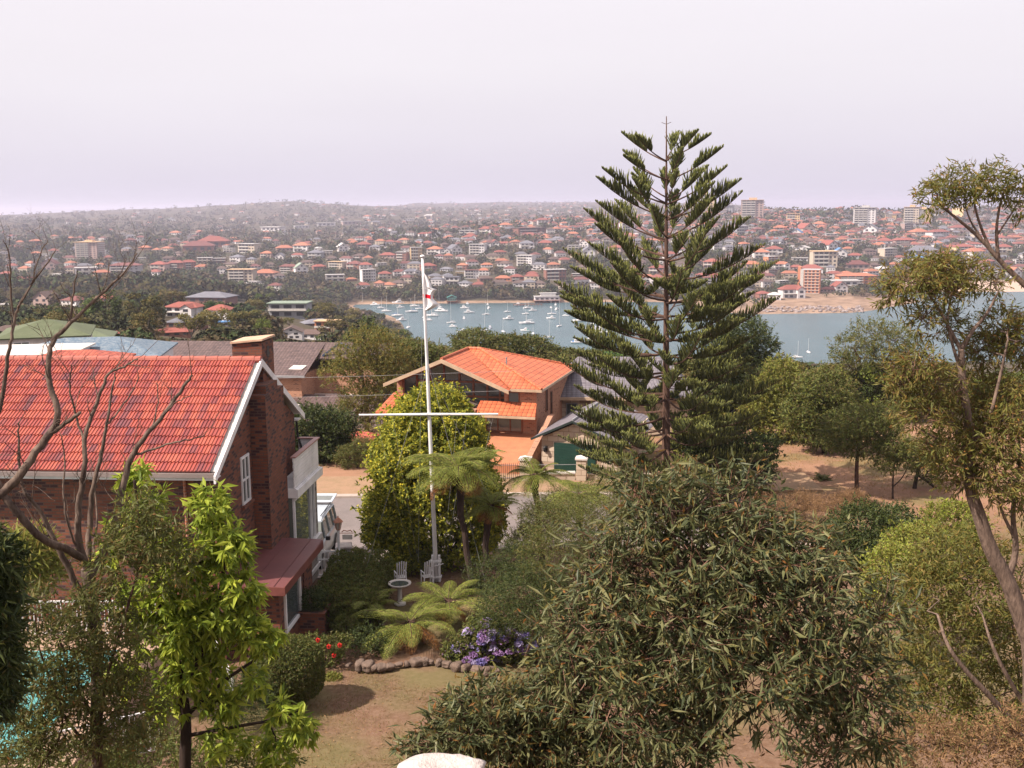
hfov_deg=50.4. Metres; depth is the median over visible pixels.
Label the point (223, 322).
valley house
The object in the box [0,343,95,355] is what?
white roof house
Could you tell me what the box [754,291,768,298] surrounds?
house
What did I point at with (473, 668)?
edging stone
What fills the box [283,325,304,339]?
valley house
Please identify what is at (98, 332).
green gable house
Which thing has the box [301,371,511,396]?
overhead wires
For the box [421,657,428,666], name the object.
edging stone
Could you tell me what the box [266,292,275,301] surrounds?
pale tree
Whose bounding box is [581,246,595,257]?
house
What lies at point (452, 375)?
gable window
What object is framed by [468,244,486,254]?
apartment block
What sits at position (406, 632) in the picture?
tree fern
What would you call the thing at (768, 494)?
dry shrub
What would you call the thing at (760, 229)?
house
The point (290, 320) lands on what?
gum tree
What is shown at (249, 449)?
brick house
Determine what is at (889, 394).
bushy tree
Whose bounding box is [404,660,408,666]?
edging stone
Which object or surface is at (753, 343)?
dark gum
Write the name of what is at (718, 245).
apartment block
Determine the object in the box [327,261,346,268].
apartment block
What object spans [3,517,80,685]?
palm plant
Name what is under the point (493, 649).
hydrangea
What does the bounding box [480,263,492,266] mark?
house
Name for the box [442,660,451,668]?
edging stone
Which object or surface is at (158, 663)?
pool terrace
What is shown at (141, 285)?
gum tree
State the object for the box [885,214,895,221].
apartment block
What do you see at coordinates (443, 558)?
border plant
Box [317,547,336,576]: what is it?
garden gate
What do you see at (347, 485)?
verge
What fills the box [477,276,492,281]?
house
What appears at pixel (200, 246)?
house
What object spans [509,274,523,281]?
house
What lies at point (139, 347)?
blue roof house
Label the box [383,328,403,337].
gum tree
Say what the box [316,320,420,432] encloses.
tall gum
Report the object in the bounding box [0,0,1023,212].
sky
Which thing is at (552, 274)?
apartment block
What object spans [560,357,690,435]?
slate roof house
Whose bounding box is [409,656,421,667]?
edging stone
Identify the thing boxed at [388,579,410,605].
bird bath
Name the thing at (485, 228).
house
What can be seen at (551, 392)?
window
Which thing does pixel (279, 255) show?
house
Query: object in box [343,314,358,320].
gum tree
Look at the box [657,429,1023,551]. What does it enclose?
paddock grass
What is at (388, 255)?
house
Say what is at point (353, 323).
gum tree
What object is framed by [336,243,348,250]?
house
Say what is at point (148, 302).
gum tree
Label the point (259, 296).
bushy tree
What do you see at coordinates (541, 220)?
house
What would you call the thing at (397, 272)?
house
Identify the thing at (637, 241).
house
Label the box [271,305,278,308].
window
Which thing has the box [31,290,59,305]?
valley house
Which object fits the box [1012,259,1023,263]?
house
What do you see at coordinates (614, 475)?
bush
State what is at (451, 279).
house
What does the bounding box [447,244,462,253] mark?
house
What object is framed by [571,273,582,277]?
house
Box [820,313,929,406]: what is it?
gum tree
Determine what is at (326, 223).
house
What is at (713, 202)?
apartment tower
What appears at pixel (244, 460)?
window
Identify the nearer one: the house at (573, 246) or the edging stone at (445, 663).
the edging stone at (445, 663)
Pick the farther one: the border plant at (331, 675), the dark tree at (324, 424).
the dark tree at (324, 424)
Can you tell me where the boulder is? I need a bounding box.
[397,753,485,767]
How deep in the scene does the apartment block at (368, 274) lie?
1076.21 m
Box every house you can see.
[0,319,95,344]
[0,324,19,330]
[0,334,323,660]
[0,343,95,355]
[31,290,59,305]
[39,350,135,355]
[40,336,177,355]
[41,258,59,269]
[60,296,86,306]
[74,267,97,274]
[92,328,117,336]
[93,270,110,275]
[125,238,136,243]
[138,245,151,249]
[149,261,169,270]
[155,328,190,337]
[162,256,176,262]
[164,302,204,315]
[166,316,208,329]
[169,231,181,234]
[170,341,390,427]
[181,241,214,251]
[185,291,239,303]
[197,257,212,262]
[198,236,230,246]
[206,304,233,320]
[209,320,237,325]
[212,258,225,262]
[223,248,234,251]
[229,254,245,261]
[257,269,278,277]
[260,251,273,257]
[261,226,285,230]
[266,301,312,320]
[267,282,282,290]
[274,253,285,259]
[275,245,292,251]
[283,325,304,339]
[292,242,311,251]
[293,225,309,228]
[293,262,308,273]
[300,318,322,325]
[304,329,325,339]
[307,250,324,257]
[311,264,325,269]
[313,319,337,331]
[316,222,335,225]
[325,274,344,280]
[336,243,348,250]
[340,221,360,224]
[345,277,356,280]
[346,261,362,269]
[352,253,365,259]
[356,241,370,249]
[359,262,372,268]
[369,245,380,250]
[375,262,386,266]
[375,347,573,473]
[378,271,391,278]
[379,252,395,257]
[392,269,403,275]
[404,268,420,275]
[418,232,426,237]
[419,263,436,270]
[423,214,434,218]
[427,246,442,254]
[440,267,453,270]
[441,247,450,253]
[444,276,460,283]
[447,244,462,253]
[456,263,468,268]
[458,230,477,234]
[463,234,477,241]
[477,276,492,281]
[479,226,492,233]
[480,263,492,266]
[491,239,499,246]
[494,250,506,254]
[495,275,509,280]
[496,261,512,268]
[500,222,512,227]
[500,241,509,245]
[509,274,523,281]
[519,240,533,248]
[536,218,548,224]
[538,240,552,245]
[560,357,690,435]
[568,245,579,249]
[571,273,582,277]
[579,239,588,246]
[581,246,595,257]
[601,237,612,242]
[608,245,623,251]
[633,238,641,244]
[648,264,663,273]
[662,251,677,258]
[702,258,719,267]
[738,242,749,245]
[741,261,758,267]
[751,227,763,232]
[752,249,769,257]
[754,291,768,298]
[763,256,778,260]
[764,246,782,254]
[767,292,781,299]
[768,239,783,245]
[772,261,789,269]
[773,225,786,231]
[775,280,789,283]
[777,285,805,297]
[790,265,799,269]
[791,257,807,260]
[792,228,803,232]
[795,223,815,230]
[795,245,810,250]
[802,264,823,272]
[812,221,825,225]
[818,240,838,249]
[820,287,834,291]
[825,233,838,235]
[829,279,860,285]
[829,281,848,291]
[835,247,847,257]
[843,260,870,269]
[847,239,861,241]
[847,253,861,258]
[863,224,879,232]
[874,266,889,272]
[876,238,892,242]
[905,246,938,257]
[907,228,926,235]
[947,225,966,229]
[962,247,984,258]
[994,244,1012,252]
[1001,267,1022,277]
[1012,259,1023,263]
[1013,235,1022,239]
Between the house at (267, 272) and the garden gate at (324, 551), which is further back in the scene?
the house at (267, 272)
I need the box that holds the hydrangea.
[441,610,553,666]
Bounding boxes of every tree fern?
[336,587,398,627]
[351,596,465,660]
[401,579,504,629]
[402,447,504,594]
[464,487,523,588]
[501,457,573,565]
[546,480,611,579]
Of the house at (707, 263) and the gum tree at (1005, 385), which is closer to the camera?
the gum tree at (1005, 385)
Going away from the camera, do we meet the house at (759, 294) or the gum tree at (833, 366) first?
the gum tree at (833, 366)
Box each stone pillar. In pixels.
[518,455,531,480]
[575,455,587,480]
[602,461,611,470]
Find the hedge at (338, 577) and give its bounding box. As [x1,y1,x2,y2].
[312,548,394,634]
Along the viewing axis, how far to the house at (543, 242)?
1428.98 m
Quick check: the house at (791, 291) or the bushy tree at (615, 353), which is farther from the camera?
the house at (791, 291)
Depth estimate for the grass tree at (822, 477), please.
58.63 m
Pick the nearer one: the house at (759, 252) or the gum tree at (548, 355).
the gum tree at (548, 355)
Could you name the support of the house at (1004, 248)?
on the ground at (394, 711)
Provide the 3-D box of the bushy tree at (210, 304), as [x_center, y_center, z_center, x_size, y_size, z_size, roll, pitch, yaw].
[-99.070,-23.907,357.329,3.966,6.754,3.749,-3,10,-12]
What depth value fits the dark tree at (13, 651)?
13.59 m
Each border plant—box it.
[325,670,342,681]
[326,614,369,644]
[332,544,367,561]
[340,619,393,657]
[404,547,449,574]
[439,633,474,661]
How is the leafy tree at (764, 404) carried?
on the ground at (394, 711)
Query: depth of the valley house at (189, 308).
364.46 m
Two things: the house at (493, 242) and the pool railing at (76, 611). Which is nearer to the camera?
the pool railing at (76, 611)
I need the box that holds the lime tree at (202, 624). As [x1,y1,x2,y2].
[91,454,322,767]
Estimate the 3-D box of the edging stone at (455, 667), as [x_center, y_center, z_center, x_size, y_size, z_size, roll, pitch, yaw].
[-1.602,8.208,31.625,0.368,0.286,0.472,4,10,26]
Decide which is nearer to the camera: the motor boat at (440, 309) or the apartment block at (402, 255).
the motor boat at (440, 309)
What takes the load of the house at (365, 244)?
on the ground at (394, 711)
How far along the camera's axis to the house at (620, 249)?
1300.28 m
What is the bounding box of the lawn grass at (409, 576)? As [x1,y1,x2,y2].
[230,574,535,767]
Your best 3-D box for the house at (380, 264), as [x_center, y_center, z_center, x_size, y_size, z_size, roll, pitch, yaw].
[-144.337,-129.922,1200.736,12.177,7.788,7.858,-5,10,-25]
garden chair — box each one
[394,561,406,578]
[420,560,433,584]
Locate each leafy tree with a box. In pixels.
[733,351,814,443]
[772,360,872,453]
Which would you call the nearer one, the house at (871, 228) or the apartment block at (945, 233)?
the apartment block at (945, 233)
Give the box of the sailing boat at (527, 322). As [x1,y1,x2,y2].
[519,321,534,323]
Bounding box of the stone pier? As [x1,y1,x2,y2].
[335,542,351,559]
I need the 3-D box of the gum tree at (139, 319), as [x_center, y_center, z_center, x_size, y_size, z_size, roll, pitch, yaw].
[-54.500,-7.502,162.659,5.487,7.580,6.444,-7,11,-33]
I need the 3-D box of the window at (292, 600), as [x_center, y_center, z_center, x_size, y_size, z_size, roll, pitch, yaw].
[-6.743,6.641,33.432,0.100,1.500,1.700,0,9,5]
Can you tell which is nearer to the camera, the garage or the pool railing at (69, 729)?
the pool railing at (69, 729)
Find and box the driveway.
[317,547,387,577]
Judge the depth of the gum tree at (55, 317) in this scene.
148.06 m
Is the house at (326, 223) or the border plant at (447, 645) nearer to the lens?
the border plant at (447, 645)
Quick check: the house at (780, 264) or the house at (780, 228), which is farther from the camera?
the house at (780, 228)
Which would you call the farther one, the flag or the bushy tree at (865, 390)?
the bushy tree at (865, 390)
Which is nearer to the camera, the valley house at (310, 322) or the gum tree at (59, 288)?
the valley house at (310, 322)
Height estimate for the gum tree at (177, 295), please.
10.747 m
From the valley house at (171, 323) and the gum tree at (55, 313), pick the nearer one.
the gum tree at (55, 313)
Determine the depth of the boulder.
8.24 m
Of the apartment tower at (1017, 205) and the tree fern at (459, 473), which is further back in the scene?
the apartment tower at (1017, 205)
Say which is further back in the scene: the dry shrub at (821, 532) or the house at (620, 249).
the house at (620, 249)
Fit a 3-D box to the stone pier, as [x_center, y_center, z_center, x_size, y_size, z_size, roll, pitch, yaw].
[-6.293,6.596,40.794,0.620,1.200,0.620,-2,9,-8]
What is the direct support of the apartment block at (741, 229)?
on the ground at (394, 711)
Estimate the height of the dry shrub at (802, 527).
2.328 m
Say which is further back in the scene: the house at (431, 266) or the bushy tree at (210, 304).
the house at (431, 266)
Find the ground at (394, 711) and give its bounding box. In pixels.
[0,201,1023,767]
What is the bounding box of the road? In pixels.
[332,495,807,546]
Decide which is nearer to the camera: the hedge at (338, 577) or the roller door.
the hedge at (338, 577)
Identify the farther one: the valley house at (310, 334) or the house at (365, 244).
the house at (365, 244)
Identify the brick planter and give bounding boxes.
[298,585,330,637]
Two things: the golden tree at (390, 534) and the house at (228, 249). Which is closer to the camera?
the golden tree at (390, 534)
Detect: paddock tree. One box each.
[806,396,911,492]
[869,432,927,498]
[901,433,956,488]
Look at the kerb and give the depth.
55.66 m
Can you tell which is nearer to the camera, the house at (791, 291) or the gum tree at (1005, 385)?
the gum tree at (1005, 385)
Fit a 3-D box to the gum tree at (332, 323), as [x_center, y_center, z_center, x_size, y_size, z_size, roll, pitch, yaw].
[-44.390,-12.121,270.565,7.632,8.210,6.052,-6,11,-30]
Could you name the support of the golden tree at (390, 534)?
on the ground at (394, 711)
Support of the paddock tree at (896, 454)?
on the ground at (394, 711)
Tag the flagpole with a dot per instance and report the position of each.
(436, 559)
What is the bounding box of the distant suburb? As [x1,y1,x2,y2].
[2,201,1023,289]
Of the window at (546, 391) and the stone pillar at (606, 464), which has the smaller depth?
the stone pillar at (606, 464)
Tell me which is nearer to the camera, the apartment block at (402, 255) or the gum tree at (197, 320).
the gum tree at (197, 320)
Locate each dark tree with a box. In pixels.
[0,519,40,727]
[294,396,362,465]
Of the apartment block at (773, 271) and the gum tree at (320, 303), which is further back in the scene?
the apartment block at (773, 271)
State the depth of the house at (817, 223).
1700.15 m
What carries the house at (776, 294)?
on the ground at (394, 711)
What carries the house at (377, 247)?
on the ground at (394, 711)
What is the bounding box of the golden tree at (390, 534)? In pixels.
[349,370,510,574]
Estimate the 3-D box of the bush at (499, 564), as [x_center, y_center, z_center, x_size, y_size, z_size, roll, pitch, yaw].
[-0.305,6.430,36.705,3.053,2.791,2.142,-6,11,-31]
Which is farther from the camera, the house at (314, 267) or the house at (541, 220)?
the house at (541, 220)
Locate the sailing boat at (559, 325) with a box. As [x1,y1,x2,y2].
[557,300,561,326]
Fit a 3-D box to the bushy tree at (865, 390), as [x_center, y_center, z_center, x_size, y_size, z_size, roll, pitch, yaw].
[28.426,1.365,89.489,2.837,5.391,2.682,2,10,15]
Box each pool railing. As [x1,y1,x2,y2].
[21,600,155,633]
[49,713,160,753]
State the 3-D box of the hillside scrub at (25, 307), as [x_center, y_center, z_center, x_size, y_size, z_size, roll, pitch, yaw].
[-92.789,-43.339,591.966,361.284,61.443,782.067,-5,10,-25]
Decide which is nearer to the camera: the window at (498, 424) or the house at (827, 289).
the window at (498, 424)
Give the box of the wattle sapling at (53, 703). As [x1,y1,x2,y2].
[0,477,212,767]
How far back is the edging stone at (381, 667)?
31.47 m
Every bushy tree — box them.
[47,302,62,312]
[78,296,111,317]
[86,287,124,321]
[205,301,214,308]
[254,293,264,299]
[340,314,394,342]
[393,329,413,337]
[603,350,629,356]
[847,368,875,404]
[878,381,915,411]
[995,368,1019,420]
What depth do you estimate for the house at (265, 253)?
1326.01 m
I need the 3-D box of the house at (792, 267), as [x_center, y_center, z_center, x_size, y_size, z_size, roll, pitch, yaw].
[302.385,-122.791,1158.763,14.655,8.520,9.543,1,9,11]
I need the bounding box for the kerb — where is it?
[335,491,810,550]
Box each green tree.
[382,331,446,391]
[444,324,570,357]
[556,346,703,366]
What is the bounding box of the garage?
[530,399,652,473]
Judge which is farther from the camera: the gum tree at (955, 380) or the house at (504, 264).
the house at (504, 264)
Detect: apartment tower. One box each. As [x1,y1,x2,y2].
[74,240,105,258]
[692,193,714,214]
[723,204,734,212]
[741,198,764,217]
[797,266,820,293]
[853,205,877,224]
[903,205,920,223]
[920,207,930,222]
[952,206,973,217]
[1009,198,1023,211]
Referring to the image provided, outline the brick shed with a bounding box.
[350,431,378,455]
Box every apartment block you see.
[109,262,142,273]
[167,260,185,269]
[183,260,195,268]
[226,268,257,281]
[236,243,261,252]
[278,264,294,272]
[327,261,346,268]
[359,269,375,281]
[396,252,408,259]
[409,247,421,259]
[464,269,478,278]
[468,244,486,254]
[510,227,547,236]
[516,255,535,265]
[543,268,566,280]
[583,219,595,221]
[619,223,634,230]
[703,276,716,283]
[711,242,721,250]
[733,226,747,234]
[740,288,753,297]
[765,269,777,274]
[786,213,799,220]
[809,250,838,267]
[835,273,876,283]
[877,248,897,256]
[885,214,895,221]
[891,238,915,246]
[900,223,912,229]
[925,229,950,236]
[950,244,975,253]
[991,222,1014,229]
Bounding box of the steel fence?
[501,463,575,478]
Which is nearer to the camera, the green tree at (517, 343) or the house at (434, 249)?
the green tree at (517, 343)
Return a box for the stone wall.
[541,471,660,480]
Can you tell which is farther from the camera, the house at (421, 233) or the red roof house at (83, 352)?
the house at (421, 233)
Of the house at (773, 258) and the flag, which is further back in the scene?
the house at (773, 258)
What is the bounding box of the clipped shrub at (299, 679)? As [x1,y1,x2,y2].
[241,632,327,706]
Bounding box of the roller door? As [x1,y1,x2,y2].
[554,442,595,473]
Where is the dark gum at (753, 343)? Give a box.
[690,309,784,418]
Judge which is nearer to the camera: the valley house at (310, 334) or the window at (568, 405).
the window at (568, 405)
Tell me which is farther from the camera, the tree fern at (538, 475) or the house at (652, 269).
the house at (652, 269)
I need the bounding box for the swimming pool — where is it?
[0,650,116,757]
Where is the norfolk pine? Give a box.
[551,116,781,492]
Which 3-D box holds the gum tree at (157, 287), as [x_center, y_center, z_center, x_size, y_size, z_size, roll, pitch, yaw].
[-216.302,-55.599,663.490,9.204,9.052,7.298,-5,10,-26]
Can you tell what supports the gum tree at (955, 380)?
on the ground at (394, 711)
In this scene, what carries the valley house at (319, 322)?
on the ground at (394, 711)
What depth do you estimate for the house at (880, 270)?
1180.69 m
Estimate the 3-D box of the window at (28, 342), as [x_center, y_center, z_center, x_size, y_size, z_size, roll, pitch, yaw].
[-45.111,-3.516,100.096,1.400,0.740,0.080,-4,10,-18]
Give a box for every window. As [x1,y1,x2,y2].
[13,341,29,343]
[240,453,250,505]
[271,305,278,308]
[283,305,291,308]
[283,577,301,633]
[288,481,316,538]
[296,305,303,308]
[399,363,503,417]
[485,418,522,432]
[508,392,519,402]
[545,389,547,411]
[550,390,552,413]
[566,403,576,414]
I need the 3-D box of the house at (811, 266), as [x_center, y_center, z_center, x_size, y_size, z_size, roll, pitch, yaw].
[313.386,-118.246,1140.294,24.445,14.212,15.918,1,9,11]
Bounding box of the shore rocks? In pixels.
[762,305,863,311]
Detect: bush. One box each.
[0,718,307,767]
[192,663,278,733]
[298,628,354,667]
[330,434,372,469]
[460,531,540,601]
[464,553,596,676]
[499,484,590,571]
[509,481,653,590]
[580,460,711,577]
[819,491,921,671]
[839,695,1023,767]
[851,495,997,746]
[860,513,1023,765]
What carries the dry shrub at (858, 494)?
on the ground at (394, 711)
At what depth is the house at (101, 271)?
1100.06 m
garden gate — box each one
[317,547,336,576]
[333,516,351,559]
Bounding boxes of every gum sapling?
[384,657,639,767]
[507,442,934,767]
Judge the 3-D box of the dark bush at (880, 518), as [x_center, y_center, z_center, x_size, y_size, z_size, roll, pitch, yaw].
[10.185,5.765,31.375,2.847,5.404,4.758,5,11,31]
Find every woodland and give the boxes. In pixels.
[0,199,1023,248]
[0,232,1023,303]
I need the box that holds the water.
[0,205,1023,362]
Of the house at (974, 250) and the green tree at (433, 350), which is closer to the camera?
the green tree at (433, 350)
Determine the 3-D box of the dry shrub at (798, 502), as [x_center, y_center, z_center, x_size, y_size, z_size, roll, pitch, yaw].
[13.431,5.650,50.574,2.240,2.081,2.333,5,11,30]
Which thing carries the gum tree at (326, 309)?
on the ground at (394, 711)
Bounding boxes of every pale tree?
[254,317,273,329]
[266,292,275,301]
[854,358,887,407]
[973,376,1003,408]
[1007,370,1023,417]
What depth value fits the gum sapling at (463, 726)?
11.11 m
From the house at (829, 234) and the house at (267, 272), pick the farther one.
the house at (829, 234)
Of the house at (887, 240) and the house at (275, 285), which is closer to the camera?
the house at (275, 285)
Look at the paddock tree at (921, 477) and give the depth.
56.29 m
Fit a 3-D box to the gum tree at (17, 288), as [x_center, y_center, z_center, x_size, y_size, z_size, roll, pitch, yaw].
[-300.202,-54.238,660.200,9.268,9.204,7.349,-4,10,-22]
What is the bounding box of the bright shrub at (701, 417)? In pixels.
[670,410,735,462]
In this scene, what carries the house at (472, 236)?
on the ground at (394, 711)
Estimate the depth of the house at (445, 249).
1307.44 m
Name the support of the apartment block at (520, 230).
on the ground at (394, 711)
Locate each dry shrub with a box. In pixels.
[741,481,778,503]
[752,492,800,518]
[775,514,814,545]
[778,484,825,519]
[802,489,857,521]
[806,520,842,548]
[830,486,874,505]
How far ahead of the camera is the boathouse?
964.61 m
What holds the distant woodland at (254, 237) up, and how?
on the ground at (394, 711)
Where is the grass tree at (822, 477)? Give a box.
[811,472,832,480]
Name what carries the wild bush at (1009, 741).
on the ground at (394, 711)
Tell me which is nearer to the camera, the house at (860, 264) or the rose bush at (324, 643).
the rose bush at (324, 643)
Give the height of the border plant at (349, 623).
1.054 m
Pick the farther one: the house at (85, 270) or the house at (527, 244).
the house at (527, 244)
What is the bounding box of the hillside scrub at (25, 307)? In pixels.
[0,285,855,372]
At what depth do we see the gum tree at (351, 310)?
467.33 m
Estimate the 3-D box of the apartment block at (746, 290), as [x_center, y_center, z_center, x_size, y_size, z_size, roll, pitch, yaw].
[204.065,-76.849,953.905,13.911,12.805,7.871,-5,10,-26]
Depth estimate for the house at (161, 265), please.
1141.11 m
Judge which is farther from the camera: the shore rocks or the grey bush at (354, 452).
the shore rocks
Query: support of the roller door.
in the garage
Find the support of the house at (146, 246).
on the ground at (394, 711)
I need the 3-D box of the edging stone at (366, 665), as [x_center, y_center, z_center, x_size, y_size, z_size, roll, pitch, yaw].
[-4.191,8.222,31.662,0.380,0.324,0.433,1,9,7]
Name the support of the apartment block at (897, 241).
on the ground at (394, 711)
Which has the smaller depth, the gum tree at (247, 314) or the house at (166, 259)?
the gum tree at (247, 314)
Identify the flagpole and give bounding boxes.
[359,255,513,581]
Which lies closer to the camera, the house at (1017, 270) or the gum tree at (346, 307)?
the gum tree at (346, 307)
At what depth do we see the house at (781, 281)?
1046.00 m
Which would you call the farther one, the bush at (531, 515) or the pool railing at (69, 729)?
the bush at (531, 515)
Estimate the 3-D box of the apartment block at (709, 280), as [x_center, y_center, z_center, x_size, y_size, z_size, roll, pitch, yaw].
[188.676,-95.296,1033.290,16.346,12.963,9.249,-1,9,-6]
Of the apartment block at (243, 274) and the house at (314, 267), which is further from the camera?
the house at (314, 267)
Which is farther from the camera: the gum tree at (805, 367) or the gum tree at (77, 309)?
the gum tree at (77, 309)
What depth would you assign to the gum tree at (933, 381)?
88.70 m
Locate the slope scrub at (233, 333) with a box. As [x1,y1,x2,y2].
[0,309,973,411]
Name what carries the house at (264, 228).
on the ground at (394, 711)
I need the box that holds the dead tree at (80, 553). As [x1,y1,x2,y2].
[0,205,225,767]
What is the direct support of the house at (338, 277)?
on the ground at (394, 711)
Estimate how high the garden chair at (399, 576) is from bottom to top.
0.999 m
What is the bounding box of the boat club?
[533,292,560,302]
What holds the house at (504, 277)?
on the ground at (394, 711)
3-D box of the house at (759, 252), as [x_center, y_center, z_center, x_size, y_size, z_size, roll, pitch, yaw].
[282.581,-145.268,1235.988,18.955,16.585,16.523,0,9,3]
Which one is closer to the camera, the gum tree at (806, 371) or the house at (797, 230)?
the gum tree at (806, 371)
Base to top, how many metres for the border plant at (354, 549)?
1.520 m
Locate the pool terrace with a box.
[0,621,180,767]
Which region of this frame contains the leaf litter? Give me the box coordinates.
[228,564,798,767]
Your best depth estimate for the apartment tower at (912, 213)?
1791.21 m
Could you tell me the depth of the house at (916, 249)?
1332.25 m
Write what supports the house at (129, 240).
on the ground at (394, 711)
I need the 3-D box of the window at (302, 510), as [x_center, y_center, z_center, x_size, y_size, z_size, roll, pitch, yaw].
[-7.547,4.661,38.324,0.680,2.100,2.960,0,9,5]
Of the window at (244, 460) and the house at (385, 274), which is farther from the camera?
the house at (385, 274)
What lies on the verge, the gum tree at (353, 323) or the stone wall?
the stone wall
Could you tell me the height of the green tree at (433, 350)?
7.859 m
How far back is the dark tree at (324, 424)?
63.42 m
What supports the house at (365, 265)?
on the ground at (394, 711)
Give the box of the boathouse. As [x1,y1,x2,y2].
[446,295,456,303]
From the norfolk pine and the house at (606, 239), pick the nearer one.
the norfolk pine
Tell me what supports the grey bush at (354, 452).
on the ground at (394, 711)
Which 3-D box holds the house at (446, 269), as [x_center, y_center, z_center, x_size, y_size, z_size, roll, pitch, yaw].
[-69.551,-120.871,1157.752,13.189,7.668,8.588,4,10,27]
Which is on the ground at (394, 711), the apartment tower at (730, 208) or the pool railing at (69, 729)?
the apartment tower at (730, 208)
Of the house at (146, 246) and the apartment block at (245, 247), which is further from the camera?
the house at (146, 246)
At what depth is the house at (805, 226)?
1589.66 m
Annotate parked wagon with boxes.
[317,493,337,568]
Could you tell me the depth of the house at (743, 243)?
1364.59 m
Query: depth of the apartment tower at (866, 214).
1810.34 m
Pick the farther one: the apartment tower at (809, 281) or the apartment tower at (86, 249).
the apartment tower at (86, 249)
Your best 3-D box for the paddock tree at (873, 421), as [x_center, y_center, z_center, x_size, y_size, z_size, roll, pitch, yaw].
[17.737,3.057,55.302,4.598,5.150,4.542,-8,12,-40]
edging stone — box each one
[355,658,364,671]
[361,659,374,672]
[371,663,377,671]
[377,662,386,671]
[386,662,394,670]
[394,661,402,666]
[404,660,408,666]
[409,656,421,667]
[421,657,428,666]
[435,658,442,666]
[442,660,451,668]
[450,661,463,672]
[460,663,471,672]
[470,665,480,671]
[483,666,496,676]
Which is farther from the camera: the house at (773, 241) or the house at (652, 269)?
the house at (773, 241)
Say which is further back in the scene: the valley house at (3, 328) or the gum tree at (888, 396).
the valley house at (3, 328)
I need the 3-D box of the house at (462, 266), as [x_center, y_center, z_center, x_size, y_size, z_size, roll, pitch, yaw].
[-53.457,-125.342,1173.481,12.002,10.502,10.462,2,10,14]
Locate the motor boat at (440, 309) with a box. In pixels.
[435,306,447,311]
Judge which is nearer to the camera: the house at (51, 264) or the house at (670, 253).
the house at (51, 264)
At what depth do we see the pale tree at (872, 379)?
88.39 m
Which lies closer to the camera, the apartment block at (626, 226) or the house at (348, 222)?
the apartment block at (626, 226)
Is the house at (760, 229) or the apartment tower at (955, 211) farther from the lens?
the apartment tower at (955, 211)
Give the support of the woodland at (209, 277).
on the ground at (394, 711)
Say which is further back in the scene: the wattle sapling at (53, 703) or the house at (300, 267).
the house at (300, 267)
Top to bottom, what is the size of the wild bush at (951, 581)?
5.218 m
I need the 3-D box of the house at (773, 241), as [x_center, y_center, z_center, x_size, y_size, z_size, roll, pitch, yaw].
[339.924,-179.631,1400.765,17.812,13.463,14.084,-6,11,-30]
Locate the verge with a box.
[316,472,822,493]
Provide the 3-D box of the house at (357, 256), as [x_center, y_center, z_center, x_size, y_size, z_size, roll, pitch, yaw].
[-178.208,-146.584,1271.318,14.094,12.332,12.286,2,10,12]
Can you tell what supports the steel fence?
on the verge
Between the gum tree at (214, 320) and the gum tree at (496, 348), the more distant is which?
the gum tree at (214, 320)
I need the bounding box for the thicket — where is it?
[670,416,788,490]
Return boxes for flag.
[423,273,438,310]
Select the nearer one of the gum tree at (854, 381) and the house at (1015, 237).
the gum tree at (854, 381)
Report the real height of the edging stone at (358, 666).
0.326 m
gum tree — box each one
[8,290,20,297]
[9,287,24,292]
[17,312,65,324]
[28,308,47,320]
[43,310,64,318]
[55,286,64,292]
[60,282,72,289]
[60,312,89,323]
[64,307,81,313]
[74,292,88,298]
[119,292,166,318]
[127,309,164,333]
[138,281,150,290]
[150,285,164,291]
[157,289,186,303]
[174,312,208,337]
[200,307,232,330]
[225,310,256,326]
[244,309,267,320]
[245,299,265,308]
[283,317,293,325]
[313,303,337,317]
[314,301,330,305]
[316,319,347,332]
[340,305,349,310]
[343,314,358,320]
[344,307,361,317]
[348,320,367,326]
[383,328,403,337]
[408,344,457,358]
[440,342,515,357]
[522,349,575,362]
[676,367,723,411]
[775,362,826,409]
[786,360,836,389]
[811,362,860,391]
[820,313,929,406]
[847,374,864,403]
[866,241,1023,767]
[875,364,928,418]
[890,369,949,421]
[908,153,1023,288]
[921,361,985,411]
[977,373,1023,397]
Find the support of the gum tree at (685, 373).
on the ground at (394, 711)
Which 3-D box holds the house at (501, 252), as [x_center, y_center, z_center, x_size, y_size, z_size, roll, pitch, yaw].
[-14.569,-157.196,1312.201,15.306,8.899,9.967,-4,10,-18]
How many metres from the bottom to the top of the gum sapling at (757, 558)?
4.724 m
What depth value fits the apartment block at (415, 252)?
1258.76 m
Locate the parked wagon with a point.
(327, 516)
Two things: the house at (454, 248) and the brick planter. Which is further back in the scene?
the house at (454, 248)
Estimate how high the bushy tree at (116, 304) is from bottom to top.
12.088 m
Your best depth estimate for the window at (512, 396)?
65.26 m
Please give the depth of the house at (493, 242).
1435.30 m
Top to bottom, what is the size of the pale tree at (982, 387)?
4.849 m
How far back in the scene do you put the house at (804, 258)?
1221.22 m
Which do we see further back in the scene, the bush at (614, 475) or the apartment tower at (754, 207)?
the apartment tower at (754, 207)
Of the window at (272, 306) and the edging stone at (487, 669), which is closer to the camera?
the edging stone at (487, 669)
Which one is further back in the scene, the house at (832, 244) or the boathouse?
the house at (832, 244)
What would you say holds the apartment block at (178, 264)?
on the ground at (394, 711)

